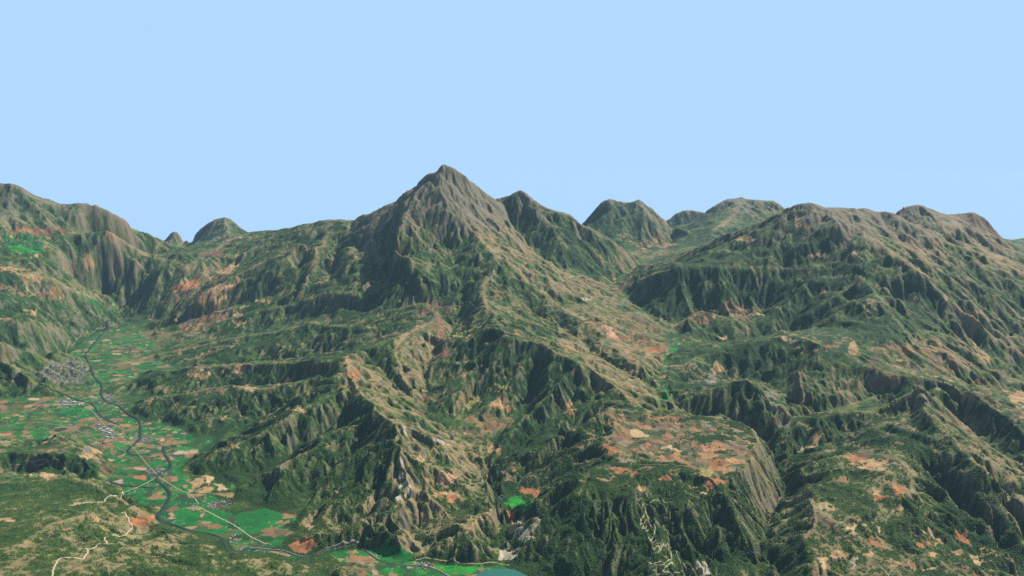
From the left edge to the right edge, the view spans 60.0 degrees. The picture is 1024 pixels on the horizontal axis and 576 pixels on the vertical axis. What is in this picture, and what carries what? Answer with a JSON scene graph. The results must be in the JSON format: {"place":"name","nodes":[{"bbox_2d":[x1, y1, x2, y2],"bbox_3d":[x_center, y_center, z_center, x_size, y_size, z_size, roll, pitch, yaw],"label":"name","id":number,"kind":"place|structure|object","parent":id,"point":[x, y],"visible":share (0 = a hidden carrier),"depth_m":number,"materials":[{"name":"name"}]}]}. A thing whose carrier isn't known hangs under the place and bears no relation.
{"place":"outdoors","nodes":[
{"label":"outdoors","id":0,"kind":"place"},
{"bbox_2d":[0,458,48,470],"bbox_3d":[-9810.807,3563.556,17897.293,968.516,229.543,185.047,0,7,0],"label":"road","id":1,"kind":"structure","parent":0,"point":[28,461],"depth_m":17940.79,"materials":[{"name":"grey asphalt"}]},
{"bbox_2d":[4,461,51,475],"bbox_3d":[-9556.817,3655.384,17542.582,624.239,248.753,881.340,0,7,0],"label":"road","id":2,"kind":"structure","parent":0,"point":[34,465],"depth_m":17888.34,"materials":[{"name":"grey asphalt"}]},
{"bbox_2d":[0,375,117,424],"bbox_3d":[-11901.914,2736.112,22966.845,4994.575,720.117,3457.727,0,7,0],"label":"river bank","id":3,"kind":"structure","parent":0,"point":[5,378],"depth_m":24307.56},
{"bbox_2d":[0,374,119,425],"bbox_3d":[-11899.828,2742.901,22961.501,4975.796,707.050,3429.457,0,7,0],"label":"river","id":4,"kind":"structure","parent":0,"point":[66,395],"depth_m":23956.86,"materials":[{"name":"liquid"}]},
{"bbox_2d":[0,422,123,450],"bbox_3d":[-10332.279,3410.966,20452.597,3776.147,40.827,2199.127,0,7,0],"label":"road","id":5,"kind":"structure","parent":0,"point":[71,428],"depth_m":20945.00,"materials":[{"name":"grey asphalt"}]},
{"bbox_2d":[0,413,154,480],"bbox_3d":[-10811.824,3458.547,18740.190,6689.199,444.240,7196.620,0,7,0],"label":"hill","id":6,"kind":"structure","parent":0,"point":[74,455],"depth_m":18082.71,"materials":[{"name":"green plant"}]},
{"bbox_2d":[51,512,132,575],"bbox_3d":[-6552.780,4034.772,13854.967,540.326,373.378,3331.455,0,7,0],"label":"road","id":7,"kind":"structure","parent":0,"point":[93,547],"depth_m":13460.92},
{"bbox_2d":[66,320,117,353],"bbox_3d":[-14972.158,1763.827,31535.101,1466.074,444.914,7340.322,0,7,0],"label":"road","id":8,"kind":"structure","parent":0,"point":[85,332],"depth_m":32328.71,"materials":[{"name":"grey asphalt"}]},
{"bbox_2d":[0,245,185,411],"bbox_3d":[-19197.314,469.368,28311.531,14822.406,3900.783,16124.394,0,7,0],"label":"hill","id":9,"kind":"structure","parent":0,"point":[48,311],"depth_m":31141.66,"materials":[{"name":"green plant"}]},
{"bbox_2d":[34,399,154,472],"bbox_3d":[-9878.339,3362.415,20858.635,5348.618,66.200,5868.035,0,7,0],"label":"road","id":10,"kind":"structure","parent":0,"point":[114,432],"depth_m":20649.52,"materials":[{"name":"grey asphalt"}]},
{"bbox_2d":[71,491,123,505],"bbox_3d":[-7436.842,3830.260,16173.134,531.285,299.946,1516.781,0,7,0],"label":"road","id":11,"kind":"structure","parent":0,"point":[104,499],"depth_m":15899.40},
{"bbox_2d":[85,303,163,454],"bbox_3d":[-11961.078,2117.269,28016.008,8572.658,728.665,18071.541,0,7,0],"label":"river","id":12,"kind":"structure","parent":0,"point":[113,403],"depth_m":23631.11,"materials":[{"name":"liquid"}]},
{"bbox_2d":[84,304,165,455],"bbox_3d":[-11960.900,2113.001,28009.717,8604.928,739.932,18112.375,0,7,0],"label":"river bank","id":13,"kind":"structure","parent":0,"point":[114,403],"depth_m":23294.62,"materials":[{"name":"green plant"}]},
{"bbox_2d":[0,183,254,253],"bbox_3d":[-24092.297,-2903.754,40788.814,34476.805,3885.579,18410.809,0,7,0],"label":"mountain","id":14,"kind":"structure","parent":0,"point":[18,204],"depth_m":38797.16,"materials":[{"name":"green plant"}]},
{"bbox_2d":[105,480,154,487],"bbox_3d":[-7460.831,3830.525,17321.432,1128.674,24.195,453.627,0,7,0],"label":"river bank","id":15,"kind":"structure","parent":0,"point":[126,485],"depth_m":17195.58,"materials":[{"name":"grey"}]},
{"bbox_2d":[0,221,292,316],"bbox_3d":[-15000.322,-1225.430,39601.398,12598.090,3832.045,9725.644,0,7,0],"label":"hill","id":16,"kind":"structure","parent":0,"point":[112,272],"depth_m":37346.54,"materials":[{"name":"green plant"}]},
{"bbox_2d":[164,232,187,244],"bbox_3d":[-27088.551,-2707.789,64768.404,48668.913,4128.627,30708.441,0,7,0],"label":"mountain","id":17,"kind":"structure","parent":0,"point":[174,238],"depth_m":63730.69,"materials":[{"name":"green plant"}]},
{"bbox_2d":[158,476,198,503],"bbox_3d":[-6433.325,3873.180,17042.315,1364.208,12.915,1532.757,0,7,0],"label":"road","id":18,"kind":"structure","parent":0,"point":[179,489],"depth_m":17007.12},
{"bbox_2d":[0,473,360,575],"bbox_3d":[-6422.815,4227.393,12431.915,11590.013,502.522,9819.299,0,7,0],"label":"hill","id":19,"kind":"structure","parent":0,"point":[141,520],"depth_m":14228.81,"materials":[{"name":"green plant"}]},
{"bbox_2d":[155,448,254,551],"bbox_3d":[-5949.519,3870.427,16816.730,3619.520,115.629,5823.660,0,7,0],"label":"river bank","id":20,"kind":"structure","parent":0,"point":[170,499],"depth_m":16207.45,"materials":[{"name":"green plant"}]},
{"bbox_2d":[155,447,255,553],"bbox_3d":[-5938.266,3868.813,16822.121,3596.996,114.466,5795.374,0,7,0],"label":"river","id":21,"kind":"structure","parent":0,"point":[158,514],"depth_m":15702.86,"materials":[{"name":"liquid"}]},
{"bbox_2d":[164,386,263,400],"bbox_3d":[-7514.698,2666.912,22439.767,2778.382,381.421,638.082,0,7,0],"label":"road","id":22,"kind":"structure","parent":0,"point":[208,389],"depth_m":22406.08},
{"bbox_2d":[181,217,248,245],"bbox_3d":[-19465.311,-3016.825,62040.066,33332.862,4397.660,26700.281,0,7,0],"label":"mountain","id":23,"kind":"structure","parent":0,"point":[218,229],"depth_m":54783.85,"materials":[{"name":"green plant"}]},
{"bbox_2d":[80,266,372,435],"bbox_3d":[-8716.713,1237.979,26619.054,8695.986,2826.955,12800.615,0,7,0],"label":"hill","id":24,"kind":"structure","parent":0,"point":[327,315],"depth_m":26843.80,"materials":[{"name":"green plant"}]},
{"bbox_2d":[200,507,266,543],"bbox_3d":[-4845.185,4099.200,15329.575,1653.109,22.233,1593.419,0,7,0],"label":"road","id":25,"kind":"structure","parent":0,"point":[235,526],"depth_m":15271.72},
{"bbox_2d":[0,329,517,575],"bbox_3d":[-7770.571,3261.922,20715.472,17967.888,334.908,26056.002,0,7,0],"label":"valley floor","id":26,"kind":"structure","parent":0,"point":[108,351],"depth_m":19632.61,"materials":[{"name":"green plant"}]},
{"bbox_2d":[180,369,443,525],"bbox_3d":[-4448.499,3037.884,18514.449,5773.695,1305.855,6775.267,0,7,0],"label":"hill","id":27,"kind":"structure","parent":0,"point":[346,399],"depth_m":18756.40,"materials":[{"name":"green plant"}]},
{"bbox_2d":[238,541,447,575],"bbox_3d":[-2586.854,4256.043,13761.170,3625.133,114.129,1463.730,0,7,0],"label":"river","id":28,"kind":"structure","parent":0,"point":[351,542],"depth_m":14244.30,"materials":[{"name":"liquid"}]},
{"bbox_2d":[246,539,448,575],"bbox_3d":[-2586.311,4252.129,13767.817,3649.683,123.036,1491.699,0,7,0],"label":"river bank","id":29,"kind":"structure","parent":0,"point":[347,546],"depth_m":14280.81,"materials":[{"name":"green plant"}]},
{"bbox_2d":[160,164,632,342],"bbox_3d":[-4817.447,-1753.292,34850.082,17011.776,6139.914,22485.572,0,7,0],"label":"mountain","id":30,"kind":"structure","parent":0,"point":[442,221],"depth_m":31699.47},
{"bbox_2d":[287,405,526,575],"bbox_3d":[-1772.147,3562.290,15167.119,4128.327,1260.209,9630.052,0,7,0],"label":"hill","id":31,"kind":"structure","parent":0,"point":[401,548],"depth_m":15641.50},
{"bbox_2d":[313,268,501,397],"bbox_3d":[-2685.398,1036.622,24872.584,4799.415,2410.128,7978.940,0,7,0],"label":"hill","id":32,"kind":"structure","parent":0,"point":[409,334],"depth_m":24881.68,"materials":[{"name":"green plant"}]},
{"bbox_2d":[416,557,458,562],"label":"road","id":33,"kind":"structure","parent":0,"point":[438,559],"depth_m":13884.70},
{"bbox_2d":[459,562,504,564],"bbox_3d":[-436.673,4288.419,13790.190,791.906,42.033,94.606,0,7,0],"label":"road","id":34,"kind":"structure","parent":0,"point":[481,563],"depth_m":13788.82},
{"bbox_2d":[432,301,561,311],"bbox_3d":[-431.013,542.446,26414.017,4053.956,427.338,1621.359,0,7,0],"label":"road","id":35,"kind":"structure","parent":0,"point":[495,305],"depth_m":26906.51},
{"bbox_2d":[475,569,526,575],"bbox_3d":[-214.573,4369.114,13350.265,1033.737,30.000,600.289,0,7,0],"label":"lake","id":36,"kind":"structure","parent":0,"point":[500,572],"depth_m":13476.55,"materials":[{"name":"liquid"}]},
{"bbox_2d":[0,403,1023,575],"bbox_3d":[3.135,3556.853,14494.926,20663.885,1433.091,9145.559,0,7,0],"label":"forest","id":37,"kind":"object","parent":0,"point":[301,534],"visible":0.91,"depth_m":14442.44,"materials":[{"name":"green plant"}]},
{"bbox_2d":[0,0,1023,241],"label":"sky","id":38,"kind":"structure","parent":0,"point":[165,117],"materials":[{"name":"blue"}]},
{"bbox_2d":[431,311,691,498],"bbox_3d":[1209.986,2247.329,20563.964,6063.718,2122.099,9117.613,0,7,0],"label":"hill","id":39,"kind":"structure","parent":0,"point":[505,371],"depth_m":20285.58,"materials":[{"name":"green plant"}]},
{"bbox_2d":[487,190,686,281],"bbox_3d":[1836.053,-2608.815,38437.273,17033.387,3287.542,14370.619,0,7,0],"label":"mountain","id":40,"kind":"structure","parent":0,"point":[561,240],"depth_m":34516.44,"materials":[{"name":"green plant"}]},
{"bbox_2d":[640,511,682,575],"bbox_3d":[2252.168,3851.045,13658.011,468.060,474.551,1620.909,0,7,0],"label":"road","id":41,"kind":"structure","parent":0,"point":[659,549],"depth_m":13386.99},
{"bbox_2d":[519,407,807,575],"bbox_3d":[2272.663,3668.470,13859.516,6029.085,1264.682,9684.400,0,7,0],"label":"plateau","id":42,"kind":"structure","parent":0,"point":[625,429],"depth_m":14847.73,"materials":[{"name":"green plant"}]},
{"bbox_2d":[582,199,750,252],"bbox_3d":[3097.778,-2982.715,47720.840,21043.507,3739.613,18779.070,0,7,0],"label":"mountain","id":43,"kind":"structure","parent":0,"point":[638,224],"depth_m":43112.76,"materials":[{"name":"green plant"}]},
{"bbox_2d":[640,449,708,467],"bbox_3d":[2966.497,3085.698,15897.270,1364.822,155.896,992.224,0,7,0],"label":"road","id":44,"kind":"structure","parent":0,"point":[680,465],"depth_m":15647.69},
{"bbox_2d":[606,296,946,425],"bbox_3d":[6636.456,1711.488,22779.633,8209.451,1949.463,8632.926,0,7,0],"label":"hill","id":45,"kind":"structure","parent":0,"point":[735,361],"depth_m":21729.15,"materials":[{"name":"green plant"}]},
{"bbox_2d":[584,203,1023,396],"bbox_3d":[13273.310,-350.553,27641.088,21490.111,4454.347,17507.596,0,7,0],"label":"mountain","id":46,"kind":"structure","parent":0,"point":[802,266],"depth_m":26695.60,"materials":[{"name":"green plant"}]},
{"bbox_2d":[666,197,1023,247],"bbox_3d":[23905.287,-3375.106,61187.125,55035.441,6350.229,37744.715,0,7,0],"label":"mountain","id":47,"kind":"structure","parent":0,"point":[745,211],"depth_m":47945.45,"materials":[{"name":"green plant"}]},
{"bbox_2d":[749,400,1023,575],"bbox_3d":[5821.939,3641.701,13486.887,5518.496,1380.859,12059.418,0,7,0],"label":"hill","id":48,"kind":"structure","parent":0,"point":[768,421],"depth_m":14862.23,"materials":[{"name":"green plant"}]},
{"bbox_2d":[879,352,1023,560],"bbox_3d":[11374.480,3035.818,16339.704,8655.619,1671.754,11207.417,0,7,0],"label":"hill","id":49,"kind":"structure","parent":0,"point":[954,395],"depth_m":17272.44,"materials":[{"name":"green plant"}]},
{"bbox_2d":[896,205,1023,263],"bbox_3d":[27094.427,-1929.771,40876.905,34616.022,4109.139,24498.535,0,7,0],"label":"mountain","id":50,"kind":"structure","parent":0,"point":[975,230],"depth_m":34570.88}
]}

